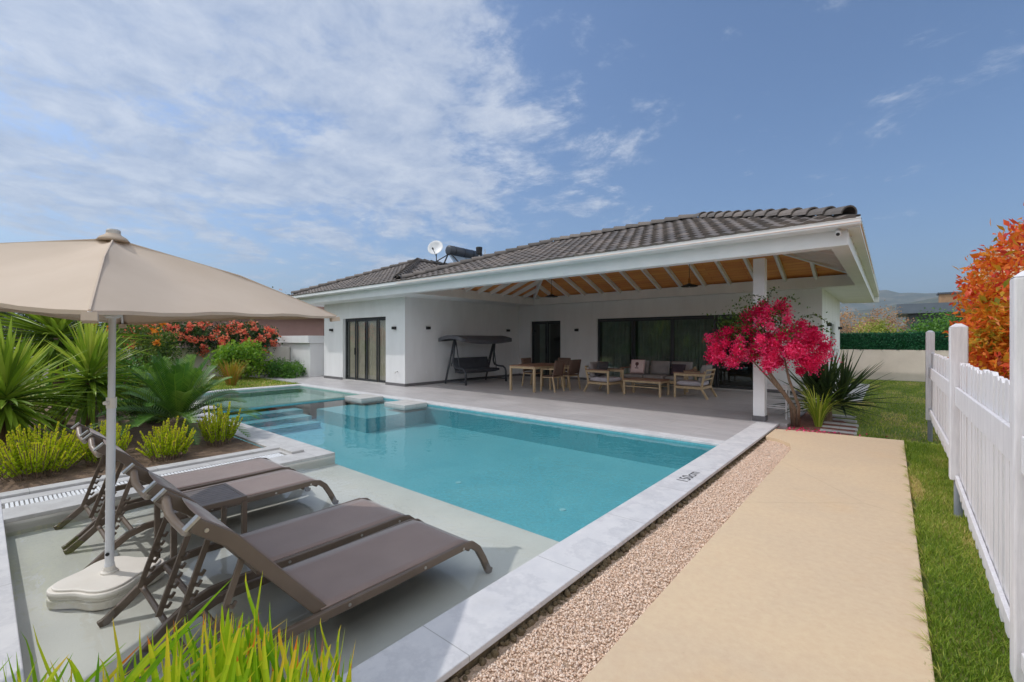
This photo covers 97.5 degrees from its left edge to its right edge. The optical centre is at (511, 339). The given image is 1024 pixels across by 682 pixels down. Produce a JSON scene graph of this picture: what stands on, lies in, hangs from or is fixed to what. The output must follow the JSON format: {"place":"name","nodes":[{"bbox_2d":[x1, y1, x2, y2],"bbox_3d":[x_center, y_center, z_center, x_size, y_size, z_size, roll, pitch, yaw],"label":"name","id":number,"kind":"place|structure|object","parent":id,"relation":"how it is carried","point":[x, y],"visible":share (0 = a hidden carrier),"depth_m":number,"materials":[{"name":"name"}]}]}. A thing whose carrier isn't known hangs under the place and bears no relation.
{"place":"outdoors","nodes":[
{"label":"outdoors","id":0,"kind":"place"},
{"bbox_2d":[0,499,24,681],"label":"coping","id":1,"kind":"object","parent":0,"point":[10,646],"visible":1,"depth_m":2.38,"materials":[{"name":"stone"}]},
{"bbox_2d":[0,398,261,492],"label":"planting bed","id":2,"kind":"object","parent":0,"point":[81,469],"depth_m":6.04,"materials":[{"name":"brown soil"}]},
{"bbox_2d":[16,383,64,435],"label":"bed shrub","id":3,"kind":"object","parent":2,"relation":"on","point":[37,408],"visible":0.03,"depth_m":7.22,"materials":[{"name":"green plant"}]},
{"bbox_2d":[0,421,88,481],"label":"spurge shrub","id":4,"kind":"object","parent":2,"relation":"on","point":[50,455],"visible":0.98,"depth_m":4.98,"materials":[{"name":"green plant"}]},
{"bbox_2d":[0,316,103,452],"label":"yucca","id":5,"kind":"object","parent":2,"relation":"on","point":[17,364],"visible":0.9,"depth_m":5.82,"materials":[{"name":"green plant"}]},
{"bbox_2d":[41,430,83,460],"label":"spurge shrub","id":6,"kind":"object","parent":2,"relation":"on","point":[60,444],"visible":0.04,"depth_m":5.61,"materials":[{"name":"green plant"}]},
{"bbox_2d":[0,312,161,425],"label":"yucca","id":7,"kind":"object","parent":2,"relation":"on","point":[52,324],"visible":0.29,"depth_m":7.77,"materials":[{"name":"green plant"}]},
{"bbox_2d":[26,320,153,437],"bbox_3d":[-6.585,0.540,7.042,1.692,2.047,1.881,0,0,9],"label":"yucca","id":8,"kind":"object","parent":2,"relation":"on","point":[90,342],"visible":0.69,"depth_m":6.90,"materials":[{"name":"green plant"}]},
{"bbox_2d":[30,343,170,411],"bbox_3d":[-8.725,0.779,9.680,2.521,1.622,2.312,0,0,27],"label":"bed shrub","id":9,"kind":"object","parent":2,"relation":"on","point":[127,383],"visible":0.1,"depth_m":9.65,"materials":[{"name":"green plant"}]},
{"bbox_2d":[72,420,132,466],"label":"spurge shrub","id":10,"kind":"object","parent":2,"relation":"on","point":[89,456],"visible":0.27,"depth_m":5.51,"materials":[{"name":"green plant"}]},
{"bbox_2d":[100,371,172,424],"bbox_3d":[-6.713,1.029,8.329,1.830,1.088,1.232,0,0,26],"label":"bed shrub","id":11,"kind":"object","parent":2,"relation":"on","point":[136,398],"visible":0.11,"depth_m":8.09,"materials":[{"name":"green plant"}]},
{"bbox_2d":[136,416,195,461],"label":"spurge shrub","id":12,"kind":"object","parent":2,"relation":"on","point":[173,448],"visible":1,"depth_m":5.71,"materials":[{"name":"green plant"}]},
{"bbox_2d":[88,351,261,444],"bbox_3d":[-5.029,0.849,6.950,2.111,1.362,2.184,0,0,-16],"label":"cycad","id":13,"kind":"object","parent":2,"relation":"on","point":[183,392],"visible":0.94,"depth_m":6.70,"materials":[{"name":"green plant"}]},
{"bbox_2d":[196,401,242,446],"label":"spurge shrub","id":14,"kind":"object","parent":2,"relation":"on","point":[220,430],"visible":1,"depth_m":6.44,"materials":[{"name":"green plant"}]},
{"bbox_2d":[25,375,297,400],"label":"lawn","id":15,"kind":"structure","parent":0,"point":[199,383],"depth_m":14.98,"materials":[{"name":"green plant"}]},
{"bbox_2d":[74,323,188,374],"bbox_3d":[-11.314,0.318,13.207,2.380,2.468,2.760,0,0,40],"label":"green bush","id":16,"kind":"object","parent":15,"relation":"on","point":[157,341],"visible":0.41,"depth_m":13.32,"materials":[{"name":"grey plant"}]},
{"bbox_2d":[119,321,226,363],"bbox_3d":[-13.007,0.256,17.832,2.252,2.600,4.264,0,0,40],"label":"rose bush","id":17,"kind":"object","parent":15,"relation":"on","point":[197,334],"visible":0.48,"depth_m":17.69,"materials":[{"name":"red plant"}]},
{"bbox_2d":[203,337,280,379],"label":"lime shrub","id":18,"kind":"object","parent":15,"relation":"on","point":[246,352],"visible":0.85,"depth_m":16.81,"materials":[{"name":"green plant"}]},
{"bbox_2d":[212,319,284,375],"bbox_3d":[-10.845,0.297,18.600,1.839,2.508,2.717,0,0,40],"label":"rose bush","id":19,"kind":"object","parent":15,"relation":"on","point":[241,332],"visible":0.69,"depth_m":18.27,"materials":[{"name":"red plant"}]},
{"bbox_2d":[1,401,334,523],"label":"pool deck","id":20,"kind":"structure","parent":0,"point":[261,437],"depth_m":5.15,"materials":[{"name":"stone"}]},
{"bbox_2d":[5,453,282,507],"bbox_3d":[-3.805,1.517,4.980,0.190,0.026,2.407,0,0,40],"label":"drain grate","id":21,"kind":"object","parent":20,"relation":"on","point":[76,492],"visible":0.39,"depth_m":4.45,"materials":[{"name":"white paint"}]},
{"bbox_2d":[0,444,303,508],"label":"bed kerb","id":22,"kind":"structure","parent":20,"relation":"on","point":[291,449],"depth_m":5.18,"materials":[{"name":"stone"}]},
{"bbox_2d":[216,359,248,385],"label":"ornamental grass","id":23,"kind":"object","parent":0,"point":[233,372],"depth_m":14.66,"materials":[{"name":"plant"}]},
{"bbox_2d":[197,387,350,405],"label":"pool water","id":24,"kind":"structure","parent":0,"point":[295,392],"depth_m":13.01,"materials":[{"name":"teal liquid"}]},
{"bbox_2d":[200,386,358,411],"bbox_3d":[-6.712,1.637,12.399,3.750,0.205,3.400,0,0,40],"label":"paddling pool basin","id":25,"kind":"object","parent":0,"point":[265,401],"visible":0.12,"depth_m":13.06,"materials":[{"name":"teal liquid"}]},
{"bbox_2d":[4,455,558,681],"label":"pool shelf","id":26,"kind":"object","parent":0,"point":[40,562],"visible":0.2,"depth_m":3.08,"materials":[{"name":"beige tile"}]},
{"bbox_2d":[0,229,339,610],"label":"parasol","id":27,"kind":"object","parent":26,"relation":"on","point":[112,278],"visible":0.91,"depth_m":2.74,"materials":[{"name":"beige fabric"}]},
{"bbox_2d":[53,422,303,549],"bbox_3d":[-3.127,1.198,4.436,0.626,0.929,1.923,0,0,40],"label":"sun lounger","id":28,"kind":"object","parent":26,"relation":"on","point":[200,478],"visible":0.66,"depth_m":4.29,"materials":[{"name":"fabric"}]},
{"bbox_2d":[154,483,246,582],"bbox_3d":[-2.329,1.414,3.365,0.470,0.472,0.470,0,0,40],"label":"side table","id":29,"kind":"object","parent":26,"relation":"on","point":[223,495],"visible":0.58,"depth_m":3.36,"materials":[{"name":"grey plastic"}]},
{"bbox_2d":[63,433,338,568],"bbox_3d":[-2.599,1.198,3.991,0.626,0.929,1.923,0,0,40],"label":"sun lounger","id":30,"kind":"object","parent":26,"relation":"on","point":[264,485],"visible":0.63,"depth_m":3.73,"materials":[{"name":"fabric"}]},
{"bbox_2d":[97,463,414,676],"bbox_3d":[-1.531,1.198,3.117,0.626,0.929,1.923,0,0,40],"label":"sun lounger","id":31,"kind":"object","parent":26,"relation":"on","point":[350,521],"visible":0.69,"depth_m":2.90,"materials":[{"name":"fabric"}]},
{"bbox_2d":[134,488,492,681],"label":"sun lounger","id":32,"kind":"object","parent":26,"relation":"on","point":[319,586],"visible":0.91,"depth_m":2.47,"materials":[{"name":"fabric"}]},
{"bbox_2d":[210,398,715,541],"bbox_3d":[-1.731,1.752,7.936,9.120,0.435,3.800,0,0,40],"label":"pool basin","id":33,"kind":"object","parent":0,"point":[558,482],"visible":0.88,"depth_m":7.32,"materials":[{"name":"teal liquid"}]},
{"bbox_2d":[223,399,366,418],"bbox_3d":[-5.312,1.798,10.957,0.250,0.445,3.800,0,0,40],"label":"pool divider","id":34,"kind":"object","parent":33,"relation":"on","point":[316,406],"depth_m":11.20,"materials":[{"name":"grey stone"}]},
{"bbox_2d":[345,394,382,402],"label":"pool slab","id":35,"kind":"structure","parent":33,"relation":"on","point":[363,398],"depth_m":11.63,"materials":[{"name":"stone"}]},
{"bbox_2d":[384,400,426,409],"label":"pool slab","id":36,"kind":"structure","parent":33,"relation":"on","point":[405,404],"depth_m":10.47,"materials":[{"name":"stone"}]},
{"bbox_2d":[204,384,778,681],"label":"pool coping","id":37,"kind":"object","parent":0,"point":[444,646],"visible":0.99,"depth_m":2.86,"materials":[{"name":"stone"}]},
{"bbox_2d":[0,0,1023,421],"label":"sky","id":38,"kind":"structure","parent":0,"point":[287,146],"materials":[{"name":"blue"}]},
{"bbox_2d":[252,375,820,445],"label":"terrace","id":39,"kind":"structure","parent":0,"point":[724,414],"depth_m":10.89,"materials":[{"name":"grey tile"}]},
{"bbox_2d":[277,336,323,376],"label":"garden store","id":40,"kind":"structure","parent":39,"relation":"on","point":[308,351],"depth_m":18.46,"materials":[{"name":"white paint"}]},
{"bbox_2d":[438,335,511,385],"bbox_3d":[-1.247,0.678,15.769,1.160,1.656,2.480,0,0,40],"label":"swing seat","id":41,"kind":"object","parent":39,"relation":"on","point":[465,365],"visible":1,"depth_m":15.54,"materials":[{"name":"grey metal"}]},
{"bbox_2d":[521,358,543,385],"bbox_3d":[0.654,1.049,14.558,0.553,0.909,0.505,0,0,40],"label":"dining chair","id":42,"kind":"object","parent":39,"relation":"on","point":[525,360],"visible":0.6,"depth_m":14.59,"materials":[{"name":"brown wood"}]},
{"bbox_2d":[509,363,565,391],"bbox_3d":[0.792,1.125,13.657,0.940,0.750,1.600,0,0,40],"label":"dining table","id":43,"kind":"object","parent":39,"relation":"on","point":[535,366],"visible":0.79,"depth_m":13.22,"materials":[{"name":"brown wood"}]},
{"bbox_2d":[540,360,564,392],"bbox_3d":[1.188,1.049,13.062,0.553,0.909,0.505,0,0,40],"label":"dining chair","id":44,"kind":"object","parent":39,"relation":"on","point":[558,369],"visible":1,"depth_m":12.97,"materials":[{"name":"brown wood"}]},
{"bbox_2d":[549,358,570,386],"bbox_3d":[1.557,1.049,14.564,0.505,0.909,0.553,0,0,40],"label":"dining chair","id":45,"kind":"object","parent":39,"relation":"on","point":[567,361],"visible":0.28,"depth_m":14.62,"materials":[{"name":"brown wood"}]},
{"bbox_2d":[557,359,580,389],"bbox_3d":[1.738,1.049,13.637,0.505,0.909,0.553,0,0,-42],"label":"dining chair","id":46,"kind":"object","parent":39,"relation":"on","point":[573,368],"visible":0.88,"depth_m":13.49,"materials":[{"name":"brown wood"}]},
{"bbox_2d":[289,205,878,421],"bbox_3d":[2.254,-0.914,17.152,18.031,4.828,13.471,0,0,40],"label":"villa","id":47,"kind":"object","parent":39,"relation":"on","point":[623,298],"visible":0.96,"depth_m":14.35,"materials":[{"name":"white paint"}]},
{"bbox_2d":[345,317,385,382],"bbox_3d":[-5.182,0.360,15.997,2.750,2.280,0.125,0,0,40],"label":"sliding door","id":48,"kind":"structure","parent":47,"relation":"in","point":[377,319],"depth_m":15.99,"materials":[{"name":"black glass"}]},
{"bbox_2d":[428,241,442,263],"bbox_3d":[-3.222,-3.672,18.863,0.551,1.024,0.543,0,0,-36],"label":"satellite dish","id":49,"kind":"object","parent":47,"relation":"on","point":[435,247],"visible":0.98,"depth_m":18.91,"materials":[{"name":"white metal"}]},
{"bbox_2d":[433,245,482,264],"bbox_3d":[-1.960,-3.215,18.385,1.430,1.183,2.319,0,0,40],"label":"solar water heater","id":50,"kind":"object","parent":47,"relation":"on","point":[456,254],"visible":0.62,"depth_m":18.25,"materials":[{"name":"black metal"}]},
{"bbox_2d":[476,247,481,255],"bbox_3d":[-1.244,-2.850,17.517,0.259,1.500,0.339,0,0,62],"label":"roof vent pot","id":51,"kind":"object","parent":47,"relation":"on","point":[479,251],"visible":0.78,"depth_m":17.40,"materials":[{"name":"metal"}]},
{"bbox_2d":[532,321,559,376],"bbox_3d":[1.393,0.380,17.961,1.470,2.240,0.125,0,0,40],"label":"entrance door","id":52,"kind":"structure","parent":47,"relation":"in","point":[546,323],"depth_m":17.97,"materials":[{"name":"black glass"}]},
{"bbox_2d":[545,279,557,297],"bbox_3d":[1.230,-1.953,14.007,0.400,1.267,0.400,0,0,40],"label":"pendant lamp","id":53,"kind":"object","parent":47,"relation":"hanging from","point":[551,295],"visible":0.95,"depth_m":13.97,"materials":[{"name":"black metal"}]},
{"bbox_2d":[598,314,752,389],"bbox_3d":[5.246,0.370,14.711,5.450,2.260,0.125,0,0,40],"label":"sliding door","id":54,"kind":"structure","parent":47,"relation":"in","point":[672,318],"depth_m":14.75,"materials":[{"name":"black glass"}]},
{"bbox_2d":[681,264,697,287],"bbox_3d":[4.456,-1.953,11.286,0.400,1.267,0.400,0,0,40],"label":"pendant lamp","id":55,"kind":"object","parent":47,"relation":"hanging from","point":[689,285],"visible":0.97,"depth_m":11.24,"materials":[{"name":"black metal"}]},
{"bbox_2d":[830,321,837,350],"bbox_3d":[10.137,-0.105,14.213,0.170,0.910,1.800,0,0,40],"label":"window","id":56,"kind":"structure","parent":47,"relation":"in","point":[832,327],"depth_m":14.70,"materials":[{"name":"grey glass"}]},
{"bbox_2d":[835,229,841,236],"bbox_3d":[4.720,-1.543,6.496,0.072,0.125,0.187,0,0,40],"label":"security camera","id":57,"kind":"object","parent":47,"relation":"attached to","point":[838,232],"visible":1,"depth_m":6.44,"materials":[{"name":"white paint"}]},
{"bbox_2d":[583,361,624,393],"bbox_3d":[2.648,1.078,12.973,0.816,0.866,0.880,0,0,-44],"label":"armchair","id":58,"kind":"object","parent":39,"relation":"on","point":[601,380],"visible":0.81,"depth_m":12.86,"materials":[{"name":"brown wood"}]},
{"bbox_2d":[595,362,608,375],"bbox_3d":[2.606,0.840,13.016,0.475,0.396,0.212,0,0,-44],"label":"cushion","id":59,"kind":"object","parent":58,"relation":"on","point":[602,365],"visible":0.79,"depth_m":12.90,"materials":[{"name":"grey fabric"}]},
{"bbox_2d":[623,377,669,396],"bbox_3d":[3.653,1.285,12.225,1.060,0.430,0.640,0,0,40],"label":"coffee table","id":60,"kind":"object","parent":39,"relation":"on","point":[633,380],"visible":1,"depth_m":12.11,"materials":[{"name":"brown wood"}]},
{"bbox_2d":[619,360,696,391],"bbox_3d":[4.462,1.081,13.743,2.120,0.848,0.864,0,0,40],"label":"sofa","id":61,"kind":"object","parent":39,"relation":"on","point":[659,369],"visible":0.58,"depth_m":13.72,"materials":[{"name":"grey fabric"}]},
{"bbox_2d":[630,359,644,373],"bbox_3d":[3.909,0.834,13.971,0.437,0.431,0.211,0,0,36],"label":"cushion","id":62,"kind":"object","parent":61,"relation":"on","point":[637,366],"visible":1,"depth_m":13.90,"materials":[{"name":"pink fabric"}]},
{"bbox_2d":[670,364,685,374],"bbox_3d":[4.870,0.880,13.187,0.193,0.317,0.418,0,0,-44],"label":"cushion","id":63,"kind":"object","parent":61,"relation":"on","point":[677,367],"visible":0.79,"depth_m":13.15,"materials":[{"name":"grey fabric"}]},
{"bbox_2d":[673,364,716,399],"bbox_3d":[4.800,1.078,11.755,0.880,0.866,0.816,0,0,40],"label":"armchair","id":64,"kind":"object","parent":39,"relation":"on","point":[704,374],"visible":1,"depth_m":11.55,"materials":[{"name":"brown wood"}]},
{"bbox_2d":[767,384,789,418],"bbox_3d":[5.100,1.188,8.715,0.460,0.625,0.340,0,0,40],"label":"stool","id":65,"kind":"object","parent":39,"relation":"on","point":[772,386],"visible":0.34,"depth_m":8.60,"materials":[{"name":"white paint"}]},
{"bbox_2d":[459,439,789,681],"bbox_3d":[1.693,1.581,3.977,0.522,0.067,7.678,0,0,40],"label":"gravel","id":66,"kind":"structure","parent":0,"point":[776,447],"depth_m":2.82,"materials":[{"name":"beige gravel"}]},
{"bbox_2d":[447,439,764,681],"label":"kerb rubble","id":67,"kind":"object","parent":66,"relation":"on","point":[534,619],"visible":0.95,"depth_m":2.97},
{"bbox_2d":[581,429,934,681],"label":"path","id":68,"kind":"structure","parent":0,"point":[800,564],"depth_m":2.71,"materials":[{"name":"beige concrete"}]},
{"bbox_2d":[785,411,856,435],"bbox_3d":[6.028,1.580,8.573,0.920,0.090,3.320,0,0,40],"label":"mulch bed","id":69,"kind":"object","parent":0,"point":[806,421],"visible":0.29,"depth_m":7.94,"materials":[{"name":"brown soil"}]},
{"bbox_2d":[702,286,840,426],"bbox_3d":[4.446,0.313,7.824,2.132,2.475,1.209,0,0,40],"label":"bougainvillea","id":70,"kind":"object","parent":69,"relation":"on","point":[802,336],"visible":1,"depth_m":7.72,"materials":[{"name":"pink plant"}]},
{"bbox_2d":[790,381,855,426],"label":"strap leaf plant","id":71,"kind":"object","parent":69,"relation":"on","point":[819,413],"visible":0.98,"depth_m":7.89,"materials":[{"name":"green plant"}]},
{"bbox_2d":[776,424,887,436],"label":"fallen petals","id":72,"kind":"object","parent":69,"relation":"on","point":[804,430],"visible":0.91,"depth_m":7.47,"materials":[{"name":"plant"}]},
{"bbox_2d":[767,345,905,426],"bbox_3d":[5.981,0.786,8.590,2.488,1.508,2.094,0,0,40],"label":"spiky plant","id":73,"kind":"object","parent":69,"relation":"on","point":[825,380],"visible":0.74,"depth_m":8.38,"materials":[{"name":"green plant"}]},
{"bbox_2d":[833,384,869,401],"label":"side paving","id":74,"kind":"structure","parent":0,"point":[856,389],"depth_m":13.35,"materials":[{"name":"stone"}]},
{"bbox_2d":[835,379,940,445],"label":"back lawn grass","id":75,"kind":"structure","parent":0,"point":[896,408],"depth_m":9.52,"materials":[{"name":"green plant"}]},
{"bbox_2d":[840,290,960,312],"bbox_3d":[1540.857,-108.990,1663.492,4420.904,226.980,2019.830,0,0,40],"label":"hills","id":76,"kind":"structure","parent":0,"point":[890,298],"depth_m":1770.04,"materials":[{"name":"grey"}]},
{"bbox_2d":[840,297,970,332],"bbox_3d":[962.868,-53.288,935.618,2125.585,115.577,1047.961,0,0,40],"label":"hills","id":77,"kind":"structure","parent":0,"point":[929,300],"depth_m":1003.44,"materials":[{"name":"green plant"}]},
{"bbox_2d":[816,378,1013,681],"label":"side lawn","id":78,"kind":"structure","parent":0,"point":[924,582],"depth_m":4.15,"materials":[{"name":"green plant"}]},
{"bbox_2d":[820,429,856,435],"bbox_3d":[5.419,1.538,7.465,0.500,0.045,0.120,0,0,40],"label":"stepping stone","id":79,"kind":"object","parent":78,"relation":"on","point":[846,432],"visible":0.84,"depth_m":7.42,"materials":[{"name":"grey stone"}]},
{"bbox_2d":[822,425,857,431],"bbox_3d":[5.676,1.538,7.784,0.500,0.045,0.120,0,0,40],"label":"stepping stone","id":80,"kind":"object","parent":78,"relation":"on","point":[837,427],"visible":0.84,"depth_m":7.75,"materials":[{"name":"grey stone"}]},
{"bbox_2d":[823,421,858,426],"bbox_3d":[5.958,1.538,8.142,0.510,0.045,0.130,0,0,40],"label":"stepping stone","id":81,"kind":"object","parent":78,"relation":"on","point":[847,424],"visible":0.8,"depth_m":8.12,"materials":[{"name":"grey stone"}]},
{"bbox_2d":[832,414,855,418],"bbox_3d":[6.584,1.538,9.000,0.500,0.045,0.150,0,0,40],"label":"stepping stone","id":82,"kind":"object","parent":78,"relation":"on","point":[842,416],"visible":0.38,"depth_m":8.94,"materials":[{"name":"grey stone"}]},
{"bbox_2d":[833,418,856,422],"bbox_3d":[6.246,1.538,8.553,0.520,0.045,0.130,0,0,40],"label":"stepping stone","id":83,"kind":"object","parent":78,"relation":"on","point":[850,421],"visible":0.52,"depth_m":8.45,"materials":[{"name":"grey stone"}]},
{"bbox_2d":[900,444,942,680],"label":"path edge grass","id":84,"kind":"structure","parent":78,"relation":"on","point":[927,596],"depth_m":2.81,"materials":[{"name":"green plant"}]},
{"bbox_2d":[925,271,1023,681],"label":"picket fence","id":85,"kind":"object","parent":78,"relation":"on","point":[974,417],"visible":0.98,"depth_m":2.60,"materials":[{"name":"white paint"}]},
{"bbox_2d":[943,203,1023,379],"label":"photinia bush","id":86,"kind":"object","parent":78,"relation":"on","point":[987,294],"visible":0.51,"depth_m":4.33,"materials":[{"name":"orange plant"}]},
{"bbox_2d":[896,291,970,332],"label":"dark house","id":87,"kind":"structure","parent":0,"point":[912,311],"depth_m":58.76,"materials":[{"name":"grey stone"}]},
{"bbox_2d":[921,317,962,329],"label":"window","id":88,"kind":"structure","parent":87,"relation":"in","point":[926,317],"depth_m":58.27,"materials":[{"name":"black metal"}]},
{"label":"ground","id":89,"kind":"structure","parent":0,"visible":0},
{"bbox_2d":[0,311,83,347],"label":"tree","id":90,"kind":"object","parent":89,"relation":"on","point":[14,328],"visible":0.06,"depth_m":19.90,"materials":[{"name":"green plant"}]},
{"bbox_2d":[26,320,141,337],"bbox_3d":[-21.388,-0.181,22.819,3.761,3.772,4.986,0,0,40],"label":"tree","id":91,"kind":"object","parent":89,"relation":"on","point":[87,325],"visible":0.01,"depth_m":22.46,"materials":[{"name":"green plant"}]},
{"bbox_2d":[14,347,289,379],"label":"garden wall","id":92,"kind":"structure","parent":89,"relation":"on","point":[281,352],"depth_m":18.46,"materials":[{"name":"white paint"}]},
{"bbox_2d":[0,572,355,681],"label":"day lily clump","id":93,"kind":"object","parent":89,"relation":"on","point":[226,661],"visible":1,"depth_m":1.15,"materials":[{"name":"green plant"}]},
{"bbox_2d":[118,306,323,346],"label":"pink house","id":94,"kind":"structure","parent":89,"relation":"on","point":[302,327],"depth_m":27.92,"materials":[{"name":"pink paint"}]},
{"bbox_2d":[261,355,306,378],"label":"hedge","id":95,"kind":"object","parent":89,"relation":"on","point":[286,369],"visible":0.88,"depth_m":17.67,"materials":[{"name":"green plant"}]},
{"bbox_2d":[444,431,771,681],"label":"coping footing","id":96,"kind":"object","parent":89,"relation":"on","point":[469,666],"visible":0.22,"depth_m":2.53,"materials":[{"name":"grey concrete"}]},
{"bbox_2d":[840,306,871,332],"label":"dry shrub","id":97,"kind":"object","parent":89,"relation":"on","point":[846,317],"visible":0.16,"depth_m":37.09,"materials":[{"name":"grey plant"}]},
{"bbox_2d":[840,300,916,332],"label":"dry shrub","id":98,"kind":"object","parent":89,"relation":"on","point":[889,317],"visible":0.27,"depth_m":46.04,"materials":[{"name":"grey plant"}]},
{"bbox_2d":[852,313,908,332],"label":"yellow shrub","id":99,"kind":"object","parent":89,"relation":"on","point":[881,327],"visible":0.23,"depth_m":25.23,"materials":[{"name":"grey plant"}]},
{"bbox_2d":[840,349,948,381],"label":"boundary wall","id":100,"kind":"structure","parent":89,"relation":"on","point":[904,365],"depth_m":17.19,"materials":[{"name":"white paint"}]},
{"bbox_2d":[840,331,948,350],"bbox_3d":[16.053,0.050,15.931,20.000,0.842,0.229,0,0,40],"label":"hedge screen","id":101,"kind":"object","parent":100,"relation":"on","point":[887,341],"visible":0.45,"depth_m":17.23,"materials":[{"name":"green plant"}]},
{"bbox_2d":[900,307,966,332],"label":"green bush","id":102,"kind":"object","parent":89,"relation":"on","point":[935,325],"visible":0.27,"depth_m":21.47,"materials":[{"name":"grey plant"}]}
]}

